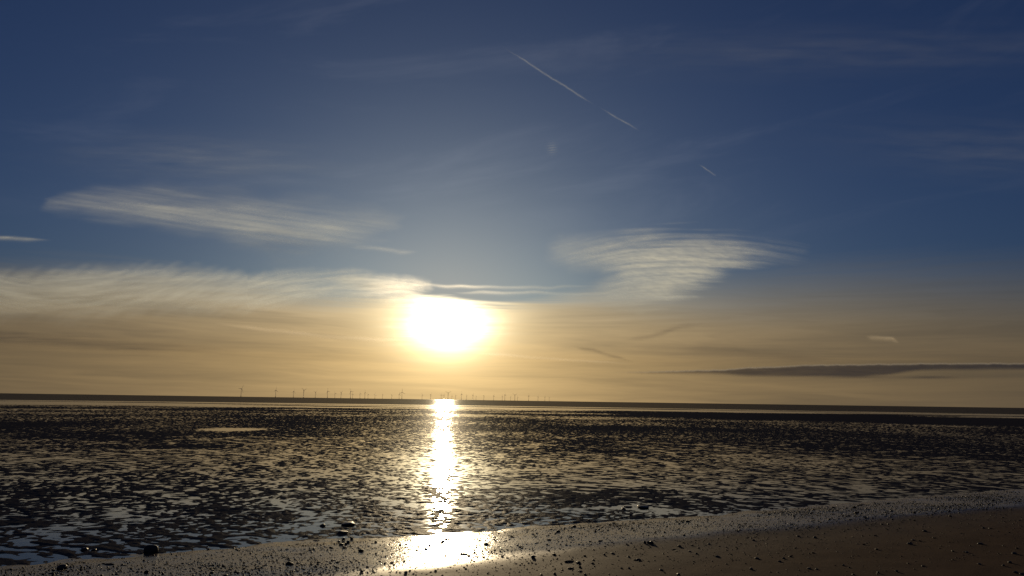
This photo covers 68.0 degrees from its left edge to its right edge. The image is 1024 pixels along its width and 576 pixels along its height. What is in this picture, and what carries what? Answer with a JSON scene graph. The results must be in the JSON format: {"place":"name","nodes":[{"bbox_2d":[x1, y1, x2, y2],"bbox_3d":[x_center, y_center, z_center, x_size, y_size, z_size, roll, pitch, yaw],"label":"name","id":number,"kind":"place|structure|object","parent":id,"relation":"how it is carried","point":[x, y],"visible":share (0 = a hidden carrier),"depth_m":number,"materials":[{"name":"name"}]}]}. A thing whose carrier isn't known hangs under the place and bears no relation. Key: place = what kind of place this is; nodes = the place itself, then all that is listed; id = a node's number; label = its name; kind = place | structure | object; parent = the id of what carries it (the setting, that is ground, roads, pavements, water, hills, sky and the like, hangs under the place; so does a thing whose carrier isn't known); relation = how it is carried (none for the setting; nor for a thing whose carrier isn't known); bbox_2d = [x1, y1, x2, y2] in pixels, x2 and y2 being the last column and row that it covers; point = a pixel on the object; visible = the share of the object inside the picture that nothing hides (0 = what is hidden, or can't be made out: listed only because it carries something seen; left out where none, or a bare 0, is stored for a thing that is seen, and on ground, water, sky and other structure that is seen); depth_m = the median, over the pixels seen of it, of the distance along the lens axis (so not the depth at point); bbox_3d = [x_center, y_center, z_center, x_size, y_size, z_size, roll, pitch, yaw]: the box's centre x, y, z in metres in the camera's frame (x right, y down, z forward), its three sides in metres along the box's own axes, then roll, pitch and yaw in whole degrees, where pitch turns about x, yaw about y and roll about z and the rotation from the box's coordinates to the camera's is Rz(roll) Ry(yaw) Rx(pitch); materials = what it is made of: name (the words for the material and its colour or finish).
{"place":"outdoors","nodes":[
{"label":"outdoors","id":0,"kind":"place"},
{"bbox_2d":[176,277,400,300],"bbox_3d":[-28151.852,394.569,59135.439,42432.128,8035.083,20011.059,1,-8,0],"label":"cloud","id":1,"kind":"structure","parent":0,"point":[347,280],"depth_m":67804.58,"materials":[{"name":"white"}]},
{"bbox_2d":[0,401,1023,565],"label":"tidal flat","id":2,"kind":"structure","parent":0,"point":[306,423],"depth_m":31.88,"materials":[{"name":"brown sand"}]},
{"bbox_2d":[337,530,347,533],"bbox_3d":[-3.293,4.748,14.751,0.212,0.066,0.229,0,-8,6],"label":"stone","id":3,"kind":"object","parent":2,"relation":"on","point":[342,532],"visible":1,"depth_m":14.70,"materials":[{"name":"black stone"}]},
{"bbox_2d":[341,521,354,525],"bbox_3d":[-3.404,4.897,15.770,0.287,0.066,0.376,1,-8,-2],"label":"stone","id":4,"kind":"object","parent":2,"relation":"on","point":[348,523],"visible":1,"depth_m":15.69,"materials":[{"name":"black stone"}]},
{"bbox_2d":[637,505,648,507],"bbox_3d":[3.284,5.477,19.027,0.283,0.070,0.554,1,-8,0],"label":"stone","id":5,"kind":"object","parent":2,"relation":"on","point":[643,506],"visible":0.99,"depth_m":18.88,"materials":[{"name":"black stone"}]},
{"bbox_2d":[0,489,1023,575],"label":"beach","id":6,"kind":"structure","parent":0,"point":[900,556],"depth_m":12.49,"materials":[{"name":"brown sand"}]},
{"bbox_2d":[56,564,66,568],"bbox_3d":[-6.609,4.100,11.146,0.130,0.086,0.113,2,-8,-6],"label":"stone","id":7,"kind":"object","parent":6,"relation":"on","point":[62,566],"visible":0.92,"depth_m":11.11,"materials":[{"name":"black stone"}]},
{"bbox_2d":[144,545,158,552],"bbox_3d":[-6.049,4.394,12.725,0.249,0.178,0.146,0,-9,8],"label":"stone","id":8,"kind":"object","parent":6,"relation":"on","point":[151,548],"visible":0.84,"depth_m":12.67,"materials":[{"name":"black stone"}]},
{"bbox_2d":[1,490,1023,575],"bbox_3d":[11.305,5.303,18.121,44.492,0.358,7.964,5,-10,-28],"label":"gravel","id":9,"kind":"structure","parent":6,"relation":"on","point":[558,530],"depth_m":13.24,"materials":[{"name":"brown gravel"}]},
{"bbox_2d":[0,400,1023,566],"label":"tide pool water","id":10,"kind":"structure","parent":0,"point":[315,527],"depth_m":27.89,"materials":[{"name":"black liquid"}]},
{"bbox_2d":[0,393,1023,414],"bbox_3d":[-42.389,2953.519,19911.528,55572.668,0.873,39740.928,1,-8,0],"label":"sea","id":11,"kind":"structure","parent":0,"point":[159,398],"depth_m":654.93,"materials":[{"name":"grey liquid"}]},
{"bbox_2d":[0,0,1023,407],"label":"sky","id":12,"kind":"structure","parent":0,"point":[859,164],"materials":[{"name":"blue"}]},
{"bbox_2d":[607,248,736,290],"bbox_3d":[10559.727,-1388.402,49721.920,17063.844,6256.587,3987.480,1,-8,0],"label":"cloud","id":13,"kind":"structure","parent":0,"point":[679,255],"depth_m":50559.23,"materials":[{"name":"white"}]},
{"bbox_2d":[667,363,1023,376],"bbox_3d":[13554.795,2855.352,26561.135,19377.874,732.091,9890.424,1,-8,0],"label":"cloud","id":14,"kind":"structure","parent":0,"point":[849,370],"depth_m":28984.94,"materials":[{"name":"grey"}]}
]}

